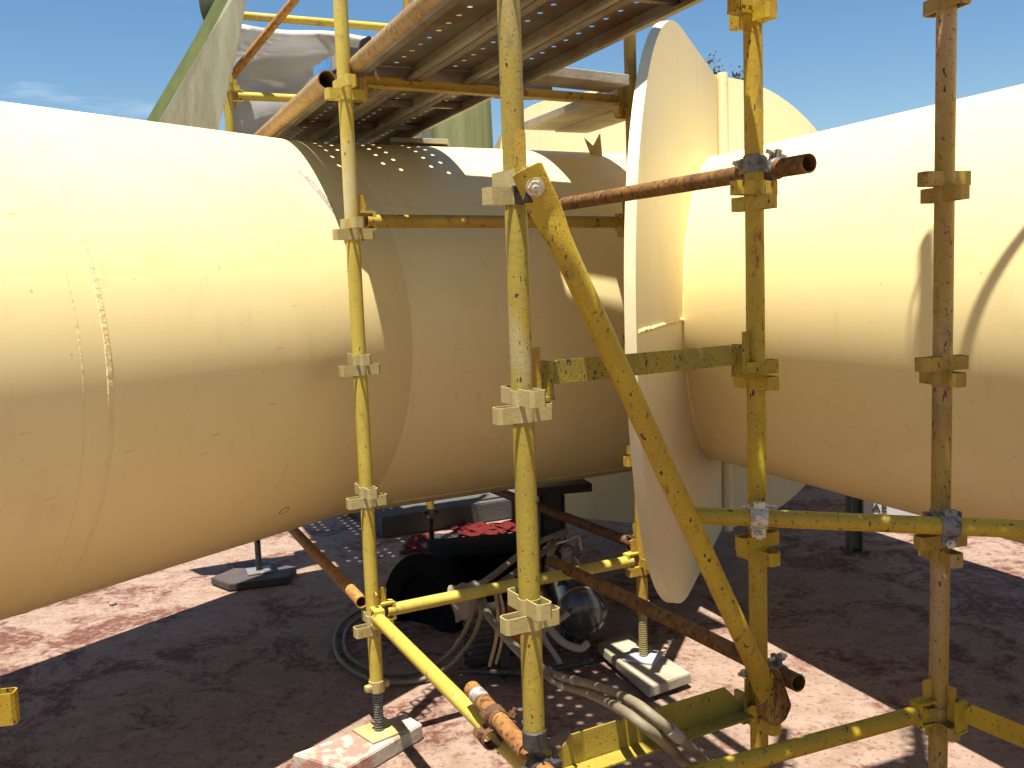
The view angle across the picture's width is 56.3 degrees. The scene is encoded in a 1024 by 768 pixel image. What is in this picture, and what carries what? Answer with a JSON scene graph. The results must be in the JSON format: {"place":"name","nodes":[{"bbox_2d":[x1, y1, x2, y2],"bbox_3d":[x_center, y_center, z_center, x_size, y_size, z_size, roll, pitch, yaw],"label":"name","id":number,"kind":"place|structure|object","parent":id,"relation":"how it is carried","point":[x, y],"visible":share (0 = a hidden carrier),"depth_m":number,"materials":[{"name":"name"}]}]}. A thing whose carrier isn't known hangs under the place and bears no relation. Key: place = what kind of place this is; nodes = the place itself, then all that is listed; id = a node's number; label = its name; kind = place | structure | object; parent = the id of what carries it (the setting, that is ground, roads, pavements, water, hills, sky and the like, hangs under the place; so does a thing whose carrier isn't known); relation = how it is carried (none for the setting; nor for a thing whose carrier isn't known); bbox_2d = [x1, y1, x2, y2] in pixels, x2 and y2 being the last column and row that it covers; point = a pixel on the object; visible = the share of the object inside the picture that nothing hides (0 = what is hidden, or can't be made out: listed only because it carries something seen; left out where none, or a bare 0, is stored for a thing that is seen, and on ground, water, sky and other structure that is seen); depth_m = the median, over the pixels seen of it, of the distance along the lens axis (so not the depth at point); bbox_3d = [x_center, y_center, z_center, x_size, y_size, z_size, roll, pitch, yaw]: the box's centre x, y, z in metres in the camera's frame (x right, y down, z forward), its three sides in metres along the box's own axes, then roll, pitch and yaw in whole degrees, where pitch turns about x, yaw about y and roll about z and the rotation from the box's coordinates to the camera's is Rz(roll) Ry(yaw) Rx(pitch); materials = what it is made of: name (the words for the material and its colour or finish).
{"place":"outdoors","nodes":[
{"label":"outdoors","id":0,"kind":"place"},
{"bbox_2d":[0,484,1023,767],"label":"ground","id":1,"kind":"structure","parent":0,"point":[154,636],"depth_m":4.52,"materials":[{"name":"red soil"}]},
{"bbox_2d":[0,686,20,726],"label":"scaffold standard","id":2,"kind":"object","parent":1,"relation":"on","point":[9,708],"visible":1,"depth_m":2.44,"materials":[{"name":"yellow paint"}]},
{"bbox_2d":[109,601,116,605],"bbox_3d":[-2.299,1.263,5.508,0.043,0.028,0.041,1,7,26],"label":"stone","id":3,"kind":"object","parent":1,"relation":"on","point":[111,603],"visible":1,"depth_m":5.50,"materials":[{"name":"white stone"}]},
{"bbox_2d":[211,561,296,590],"bbox_3d":[-1.562,1.182,5.846,0.452,0.040,0.430,1,7,25],"label":"sole board","id":4,"kind":"object","parent":1,"relation":"on","point":[238,578],"visible":0.99,"depth_m":5.78,"materials":[{"name":"grey concrete"}]},
{"bbox_2d":[246,540,272,575],"bbox_3d":[-1.564,1.014,5.886,0.150,0.282,0.150,-4,7,-20],"label":"screw jack","id":5,"kind":"object","parent":4,"relation":"on","point":[259,568],"visible":0.73,"depth_m":5.88,"materials":[{"name":"metal"}]},
{"bbox_2d":[224,75,240,131],"bbox_3d":[-1.629,-0.754,5.696,0.129,3.400,0.129,0,6,16],"label":"scaffold standard","id":6,"kind":"object","parent":5,"relation":"on","point":[229,116],"visible":0.13,"depth_m":5.59,"materials":[{"name":"yellow paint"}]},
{"bbox_2d":[146,0,245,129],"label":"leaning slab","id":7,"kind":"structure","parent":6,"relation":"attached to","point":[194,93],"depth_m":5.26,"materials":[{"name":"green paint"}]},
{"bbox_2d":[232,0,299,77],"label":"slanting tube","id":8,"kind":"object","parent":6,"relation":"attached to","point":[265,34],"visible":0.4,"depth_m":5.54,"materials":[{"name":"brown metal"}]},
{"bbox_2d":[232,79,404,108],"bbox_3d":[-1.152,-1.749,5.852,1.097,0.178,0.048,-5,7,-27],"label":"scaffold ledger","id":9,"kind":"object","parent":6,"relation":"attached to","point":[240,97],"visible":0.42,"depth_m":5.66,"materials":[{"name":"yellow paint"}]},
{"bbox_2d":[288,528,365,607],"bbox_3d":[-1.076,0.736,4.753,0.048,0.048,2.412,-5,7,-24],"label":"scaffold ledger","id":10,"kind":"object","parent":6,"relation":"attached to","point":[346,585],"visible":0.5,"depth_m":4.05,"materials":[{"name":"brown metal"}]},
{"bbox_2d":[232,24,427,140],"bbox_3d":[-1.136,-1.327,6.082,1.320,1.750,0.139,-5,7,-27],"label":"plastic sheet","id":11,"kind":"object","parent":6,"relation":"hanging from","point":[283,61],"visible":0.08,"depth_m":5.83,"materials":[{"name":"white plastic"}]},
{"bbox_2d":[293,714,422,767],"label":"sole board","id":12,"kind":"object","parent":1,"relation":"on","point":[353,750],"visible":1,"depth_m":3.56,"materials":[{"name":"white wood"}]},
{"bbox_2d":[352,678,405,743],"bbox_3d":[-0.515,1.236,3.674,0.150,0.207,0.150,-7,8,-40],"label":"screw jack","id":13,"kind":"object","parent":12,"relation":"on","point":[380,728],"visible":1,"depth_m":3.66,"materials":[{"name":"yellow metal"}]},
{"bbox_2d":[324,0,393,682],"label":"scaffold standard","id":14,"kind":"object","parent":13,"relation":"on","point":[344,93],"visible":0.92,"depth_m":3.50,"materials":[{"name":"yellow paint"}]},
{"bbox_2d":[350,0,443,73],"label":"rusty tube","id":15,"kind":"object","parent":14,"relation":"attached to","point":[406,19],"visible":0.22,"depth_m":2.96,"materials":[{"name":"brown metal"}]},
{"bbox_2d":[369,592,523,767],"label":"scaffold ledger","id":16,"kind":"object","parent":14,"relation":"attached to","point":[453,694],"visible":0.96,"depth_m":3.00,"materials":[{"name":"yellow paint"}]},
{"bbox_2d":[472,703,517,753],"bbox_3d":[-0.043,0.938,2.588,0.128,0.132,0.052,-5,7,-21],"label":"tube coupler","id":17,"kind":"object","parent":16,"relation":"attached to","point":[487,714],"visible":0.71,"depth_m":2.57,"materials":[{"name":"brown metal"}]},
{"bbox_2d":[464,681,553,767],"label":"rusty tube stub","id":18,"kind":"object","parent":16,"relation":"on","point":[507,729],"visible":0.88,"depth_m":2.51,"materials":[{"name":"orange metal"}]},
{"bbox_2d":[520,720,562,767],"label":"tube coupler","id":19,"kind":"object","parent":18,"relation":"attached to","point":[535,745],"visible":0.77,"depth_m":2.29,"materials":[{"name":"metal"}]},
{"bbox_2d":[482,0,559,733],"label":"scaffold standard","id":20,"kind":"object","parent":19,"relation":"on","point":[536,612],"visible":0.9,"depth_m":2.19,"materials":[{"name":"yellow paint"}]},
{"bbox_2d":[352,73,625,114],"bbox_3d":[-0.045,-1.146,3.724,1.227,0.124,0.055,-6,7,-29],"label":"scaffold transom","id":21,"kind":"object","parent":14,"relation":"attached to","point":[617,100],"visible":0.71,"depth_m":3.69,"materials":[{"name":"yellow paint"}]},
{"bbox_2d":[273,72,390,141],"bbox_3d":[-1.219,-1.284,5.117,0.222,0.052,3.458,-5,7,-24],"label":"deck board","id":22,"kind":"object","parent":21,"relation":"on","point":[314,121],"visible":0.23,"depth_m":4.47,"materials":[{"name":"metal"}]},
{"bbox_2d":[254,70,335,136],"bbox_3d":[-1.044,-1.206,4.351,0.070,0.070,1.730,-5,7,-24],"label":"rusty tube","id":23,"kind":"object","parent":22,"relation":"attached to","point":[309,94],"visible":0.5,"depth_m":3.92,"materials":[{"name":"brown metal"}]},
{"bbox_2d":[313,47,359,77],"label":"painted board","id":24,"kind":"object","parent":22,"relation":"on","point":[329,63],"visible":0.32,"depth_m":3.66,"materials":[{"name":"blue paint"}]},
{"bbox_2d":[357,36,371,48],"bbox_3d":[-0.563,-1.231,3.619,0.098,0.148,0.082,1,7,23],"label":"rubber hose end","id":25,"kind":"object","parent":22,"relation":"on","point":[364,41],"visible":0.16,"depth_m":3.57,"materials":[{"name":"black rubber"}]},
{"bbox_2d":[316,81,456,143],"bbox_3d":[-1.012,-1.302,5.207,0.222,0.052,3.458,-5,7,-24],"label":"deck board","id":26,"kind":"object","parent":21,"relation":"on","point":[392,108],"visible":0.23,"depth_m":4.34,"materials":[{"name":"metal"}]},
{"bbox_2d":[357,82,499,144],"bbox_3d":[-0.805,-1.319,5.298,0.222,0.052,3.458,-5,7,-24],"label":"deck board","id":27,"kind":"object","parent":21,"relation":"on","point":[440,110],"visible":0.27,"depth_m":4.48,"materials":[{"name":"metal"}]},
{"bbox_2d":[414,0,619,84],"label":"deck board","id":28,"kind":"object","parent":21,"relation":"on","point":[551,21],"visible":0.68,"depth_m":3.05,"materials":[{"name":"metal"}]},
{"bbox_2d":[495,85,551,99],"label":"timber board","id":29,"kind":"object","parent":21,"relation":"on","point":[538,87],"visible":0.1,"depth_m":3.92,"materials":[{"name":"wood"}]},
{"bbox_2d":[529,67,628,92],"bbox_3d":[0.256,-1.206,3.788,0.413,0.050,0.170,-5,7,-28],"label":"timber board","id":30,"kind":"object","parent":21,"relation":"on","point":[584,79],"visible":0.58,"depth_m":3.75,"materials":[{"name":"brown wood"}]},
{"bbox_2d":[470,0,703,86],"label":"deck board","id":31,"kind":"object","parent":21,"relation":"on","point":[632,18],"visible":0.59,"depth_m":3.08,"materials":[{"name":"metal"}]},
{"bbox_2d":[358,195,624,241],"bbox_3d":[-0.031,-0.652,3.784,1.215,0.174,0.048,-6,7,-29],"label":"scaffold ledger","id":32,"kind":"object","parent":14,"relation":"attached to","point":[373,220],"visible":0.68,"depth_m":3.67,"materials":[{"name":"yellow paint"}]},
{"bbox_2d":[379,539,638,620],"bbox_3d":[0.023,0.814,3.942,1.215,0.178,0.048,-6,7,-29],"label":"scaffold ledger","id":33,"kind":"object","parent":14,"relation":"attached to","point":[393,608],"visible":0.83,"depth_m":3.85,"materials":[{"name":"yellow paint"}]},
{"bbox_2d":[447,578,486,622],"bbox_3d":[-0.180,0.880,3.887,0.196,0.153,0.064,-5,7,-29],"label":"pale rag","id":34,"kind":"object","parent":33,"relation":"hanging from","point":[463,610],"visible":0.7,"depth_m":3.86,"materials":[{"name":"fabric"}]},
{"bbox_2d":[488,593,504,666],"bbox_3d":[-0.061,1.031,4.011,0.057,0.374,0.174,-4,6,-15],"label":"rope","id":35,"kind":"object","parent":33,"relation":"hanging from","point":[496,634],"visible":0.81,"depth_m":4.02,"materials":[{"name":"beige fabric"}]},
{"bbox_2d":[481,538,693,767],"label":"hose","id":36,"kind":"object","parent":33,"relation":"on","point":[667,745],"visible":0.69,"depth_m":2.57,"materials":[{"name":"beige rubber"}]},
{"bbox_2d":[477,529,710,762],"bbox_3d":[0.210,0.901,3.485,0.546,0.416,2.225,-3,6,-10],"label":"hose","id":37,"kind":"object","parent":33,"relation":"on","point":[673,732],"visible":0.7,"depth_m":2.78,"materials":[{"name":"beige rubber"}]},
{"bbox_2d":[399,532,438,552],"bbox_3d":[-0.597,1.061,6.554,0.315,0.047,0.516,-2,6,0],"label":"red rag","id":38,"kind":"object","parent":1,"relation":"on","point":[413,543],"visible":0.69,"depth_m":6.49,"materials":[{"name":"fabric"}]},
{"bbox_2d":[385,552,467,632],"bbox_3d":[-0.451,1.154,5.050,0.520,0.529,0.212,2,8,36],"label":"tyre","id":39,"kind":"object","parent":1,"relation":"on","point":[415,575],"visible":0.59,"depth_m":5.02,"materials":[{"name":"black rubber"}]},
{"bbox_2d":[424,128,433,138],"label":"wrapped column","id":40,"kind":"structure","parent":1,"relation":"on","point":[429,133],"depth_m":8.13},
{"bbox_2d":[425,533,458,538],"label":"sole board","id":41,"kind":"object","parent":1,"relation":"on","point":[445,535],"visible":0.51,"depth_m":6.66,"materials":[{"name":"wood"}]},
{"bbox_2d":[420,508,437,548],"bbox_3d":[-0.540,0.956,6.407,0.150,0.252,0.150,-4,7,-20],"label":"screw jack","id":42,"kind":"object","parent":41,"relation":"on","point":[429,512],"visible":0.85,"depth_m":6.39,"materials":[{"name":"metal"}]},
{"bbox_2d":[403,0,434,517],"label":"scaffold standard","id":43,"kind":"object","parent":42,"relation":"on","point":[429,505],"visible":0.03,"depth_m":6.36,"materials":[{"name":"yellow paint"}]},
{"bbox_2d":[243,11,441,30],"bbox_3d":[-0.757,-2.239,6.013,2.024,0.168,0.048,-5,7,-27],"label":"scaffold ledger","id":44,"kind":"object","parent":43,"relation":"attached to","point":[292,19],"depth_m":5.76,"materials":[{"name":"yellow paint"}]},
{"bbox_2d":[351,489,538,537],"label":"concrete plinth","id":45,"kind":"structure","parent":1,"relation":"on","point":[413,518],"depth_m":6.98,"materials":[{"name":"grey concrete"}]},
{"bbox_2d":[434,6,492,148],"bbox_3d":[-0.379,-1.152,8.223,0.532,4.100,0.520,-2,6,0],"label":"green tank","id":46,"kind":"object","parent":1,"relation":"on","point":[471,128],"visible":0.11,"depth_m":7.90,"materials":[{"name":"metal"}]},
{"bbox_2d":[451,522,497,535],"bbox_3d":[-0.270,1.024,6.859,0.342,0.031,0.413,-2,6,0],"label":"red rag","id":47,"kind":"object","parent":1,"relation":"on","point":[476,529],"visible":0.97,"depth_m":6.78,"materials":[{"name":"fabric"}]},
{"bbox_2d":[427,533,540,600],"bbox_3d":[-0.169,1.055,5.502,0.614,0.280,0.404,-3,6,-9],"label":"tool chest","id":48,"kind":"object","parent":1,"relation":"on","point":[479,558],"visible":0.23,"depth_m":5.33,"materials":[{"name":"black metal"}]},
{"bbox_2d":[488,519,515,532],"bbox_3d":[-0.028,1.010,6.891,0.278,0.035,0.345,-3,6,-10],"label":"red rag","id":49,"kind":"object","parent":1,"relation":"on","point":[505,526],"visible":0.81,"depth_m":6.84,"materials":[{"name":"fabric"}]},
{"bbox_2d":[0,20,1023,619],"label":"pipe junction","id":50,"kind":"object","parent":1,"relation":"on","point":[174,336],"visible":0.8,"depth_m":3.62,"materials":[{"name":"beige paint"}]},
{"bbox_2d":[390,137,449,146],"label":"timber board","id":51,"kind":"object","parent":50,"relation":"on","point":[421,142],"visible":0.82,"depth_m":4.81,"materials":[{"name":"brown wood"}]},
{"bbox_2d":[524,88,619,130],"bbox_3d":[0.339,-1.308,4.568,0.188,0.038,0.980,-5,7,-24],"label":"timber board","id":52,"kind":"object","parent":50,"relation":"on","point":[564,116],"visible":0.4,"depth_m":4.64,"materials":[{"name":"brown wood"}]},
{"bbox_2d":[555,110,624,132],"bbox_3d":[0.463,-1.330,4.764,0.200,0.044,0.720,-5,7,-24],"label":"timber board","id":53,"kind":"object","parent":50,"relation":"on","point":[598,122],"visible":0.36,"depth_m":4.84,"materials":[{"name":"brown wood"}]},
{"bbox_2d":[458,555,607,677],"bbox_3d":[0.098,1.083,4.543,0.687,0.410,0.876,-2,6,0],"label":"air compressor","id":54,"kind":"object","parent":1,"relation":"on","point":[583,610],"visible":0.74,"depth_m":4.33,"materials":[{"name":"black metal"}]},
{"bbox_2d":[332,607,482,684],"bbox_3d":[-0.585,1.065,4.545,0.489,0.481,1.439,-5,7,-24],"label":"hose","id":55,"kind":"object","parent":54,"relation":"attached to","point":[345,665],"visible":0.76,"depth_m":4.30,"materials":[{"name":"black rubber"}]},
{"bbox_2d":[342,606,476,676],"bbox_3d":[-0.553,1.061,4.519,0.451,0.492,1.320,-4,7,-20],"label":"hose","id":56,"kind":"object","parent":54,"relation":"attached to","point":[449,653],"visible":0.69,"depth_m":4.37,"materials":[{"name":"black rubber"}]},
{"bbox_2d":[543,529,581,586],"bbox_3d":[0.235,0.853,4.605,0.176,0.308,0.132,-8,8,-43],"label":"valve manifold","id":57,"kind":"object","parent":54,"relation":"attached to","point":[565,550],"visible":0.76,"depth_m":4.60,"materials":[{"name":"metal"}]},
{"bbox_2d":[537,478,591,572],"bbox_3d":[0.271,0.867,5.726,0.418,0.572,0.320,-2,6,0],"label":"pipe support","id":58,"kind":"object","parent":1,"relation":"on","point":[552,495],"visible":0.3,"depth_m":5.64,"materials":[{"name":"metal"}]},
{"bbox_2d":[705,51,722,74],"bbox_3d":[2.473,-1.827,11.856,0.590,4.462,0.609,2,7,33],"label":"tree","id":59,"kind":"object","parent":1,"relation":"on","point":[714,69],"visible":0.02,"depth_m":11.63,"materials":[{"name":"green plant"}]},
{"bbox_2d":[728,65,743,79],"bbox_3d":[2.969,-1.909,12.498,0.542,4.451,0.538,2,8,36],"label":"tree","id":60,"kind":"object","parent":1,"relation":"on","point":[737,75],"visible":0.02,"depth_m":12.24,"materials":[{"name":"green plant"}]},
{"bbox_2d":[840,495,869,553],"bbox_3d":[2.151,0.655,6.006,0.140,0.800,0.140,-2,6,0],"label":"pipe stand","id":61,"kind":"object","parent":1,"relation":"on","point":[854,542],"visible":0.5,"depth_m":6.01,"materials":[{"name":"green metal"}]},
{"bbox_2d":[864,500,919,515],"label":"lettered block","id":62,"kind":"structure","parent":1,"relation":"on","point":[871,508],"depth_m":6.77,"materials":[{"name":"grey paint"}]},
{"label":"screw jack","id":63,"kind":"object","parent":1,"relation":"on","visible":0},
{"bbox_2d":[729,0,780,767],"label":"scaffold standard","id":64,"kind":"object","parent":63,"relation":"on","point":[757,191],"visible":0.74,"depth_m":2.65,"materials":[{"name":"yellow paint"}]},
{"bbox_2d":[532,331,756,400],"bbox_3d":[0.345,-0.054,2.453,0.771,0.131,0.065,-6,7,-35],"label":"scaffold transom","id":65,"kind":"object","parent":64,"relation":"attached to","point":[547,375],"visible":0.82,"depth_m":2.44,"materials":[{"name":"yellow paint"}]},
{"bbox_2d":[543,677,758,767],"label":"scaffold transom","id":66,"kind":"object","parent":64,"relation":"attached to","point":[614,743],"visible":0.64,"depth_m":2.56,"materials":[{"name":"yellow paint"}]},
{"bbox_2d":[512,128,790,725],"bbox_3d":[0.398,0.198,2.385,0.865,1.596,0.156,-6,8,-36],"label":"diagonal brace","id":67,"kind":"object","parent":64,"relation":"attached to","point":[535,193],"visible":1,"depth_m":2.30,"materials":[{"name":"yellow paint"}]},
{"bbox_2d":[546,555,805,691],"bbox_3d":[0.492,0.813,3.456,0.051,0.111,1.610,-5,7,-23],"label":"rusty tube","id":68,"kind":"object","parent":64,"relation":"attached to","point":[794,681],"visible":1,"depth_m":3.32,"materials":[{"name":"brown metal"}]},
{"bbox_2d":[738,652,787,677],"bbox_3d":[0.740,0.843,2.805,0.132,0.101,0.107,-7,8,-39],"label":"tube coupler","id":69,"kind":"object","parent":68,"relation":"attached to","point":[775,660],"visible":0.38,"depth_m":2.80,"materials":[{"name":"grey metal"}]},
{"bbox_2d":[727,0,752,16],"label":"scaffold transom","id":70,"kind":"object","parent":64,"relation":"attached to","point":[736,9],"visible":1,"depth_m":2.54,"materials":[{"name":"yellow paint"}]},
{"bbox_2d":[356,0,534,80],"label":"deck board","id":71,"kind":"object","parent":70,"relation":"on","point":[478,19],"visible":0.94,"depth_m":3.06,"materials":[{"name":"metal"}]},
{"bbox_2d":[741,501,776,539],"bbox_3d":[0.706,0.372,2.686,0.106,0.101,0.137,-2,6,0],"label":"tube coupler","id":72,"kind":"object","parent":64,"relation":"attached to","point":[759,525],"visible":0.79,"depth_m":2.64,"materials":[{"name":"metal"}]},
{"bbox_2d":[695,507,1023,538],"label":"scaffold ledger","id":73,"kind":"object","parent":72,"relation":"attached to","point":[981,527],"visible":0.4,"depth_m":2.59,"materials":[{"name":"yellow paint"}]},
{"bbox_2d":[732,149,786,181],"bbox_3d":[0.689,-0.598,2.651,0.137,0.101,0.106,-7,8,-38],"label":"tube coupler","id":74,"kind":"object","parent":64,"relation":"attached to","point":[754,163],"visible":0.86,"depth_m":2.62,"materials":[{"name":"grey metal"}]},
{"bbox_2d":[527,153,816,215],"bbox_3d":[0.422,-0.663,3.313,0.052,0.072,1.759,-5,7,-24],"label":"rusty tube","id":75,"kind":"object","parent":74,"relation":"attached to","point":[806,163],"visible":0.66,"depth_m":3.01,"materials":[{"name":"brown metal"}]},
{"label":"sole board","id":76,"kind":"object","parent":1,"relation":"on","visible":0},
{"bbox_2d":[598,633,690,697],"bbox_3d":[0.565,1.253,4.296,0.239,0.045,0.584,-5,7,-23],"label":"sole board","id":77,"kind":"object","parent":76,"relation":"on","point":[663,674],"visible":0.97,"depth_m":4.17,"materials":[{"name":"white wood"}]},
{"bbox_2d":[622,600,663,665],"bbox_3d":[0.586,1.097,4.285,0.150,0.262,0.150,1,7,25],"label":"screw jack","id":78,"kind":"object","parent":77,"relation":"on","point":[642,654],"visible":0.77,"depth_m":4.28,"materials":[{"name":"beige paint"}]},
{"bbox_2d":[615,2,649,615],"bbox_3d":[0.526,-0.561,4.107,0.129,3.200,0.129,0,6,16],"label":"scaffold standard","id":79,"kind":"object","parent":78,"relation":"on","point":[640,573],"visible":0.32,"depth_m":4.06,"materials":[{"name":"yellow paint"}]},
{"bbox_2d":[490,490,634,550],"bbox_3d":[0.002,0.617,5.313,0.048,0.168,2.380,-5,7,-28],"label":"scaffold ledger","id":80,"kind":"object","parent":79,"relation":"attached to","point":[599,530],"visible":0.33,"depth_m":4.65,"materials":[{"name":"yellow paint"}]},
{"bbox_2d":[0,0,1023,148],"label":"sky","id":81,"kind":"structure","parent":0,"point":[839,63],"materials":[{"name":"blue"}]},
{"bbox_2d":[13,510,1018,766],"bbox_3d":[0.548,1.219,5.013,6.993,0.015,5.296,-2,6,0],"label":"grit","id":82,"kind":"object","parent":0,"point":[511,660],"visible":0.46,"depth_m":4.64,"materials":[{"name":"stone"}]},
{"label":"screw jack","id":83,"kind":"object","parent":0,"visible":0},
{"bbox_2d":[913,0,970,767],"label":"scaffold standard","id":84,"kind":"object","parent":83,"relation":"on","point":[947,182],"visible":0.84,"depth_m":2.59,"materials":[{"name":"yellow paint"}]},
{"bbox_2d":[685,678,936,767],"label":"scaffold ledger","id":85,"kind":"object","parent":84,"relation":"attached to","point":[916,713],"visible":1,"depth_m":2.58,"materials":[{"name":"yellow paint"}]},
{"bbox_2d":[923,508,961,548],"bbox_3d":[1.198,0.380,2.609,0.106,0.101,0.160,-2,6,0],"label":"tube coupler","id":86,"kind":"object","parent":84,"relation":"attached to","point":[952,527],"visible":0.76,"depth_m":2.55,"materials":[{"name":"grey metal"}]},
{"bbox_2d":[945,685,1023,747],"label":"scaffold transom","id":87,"kind":"object","parent":84,"relation":"attached to","point":[961,715],"visible":0.98,"depth_m":2.60,"materials":[{"name":"yellow paint"}]}
]}

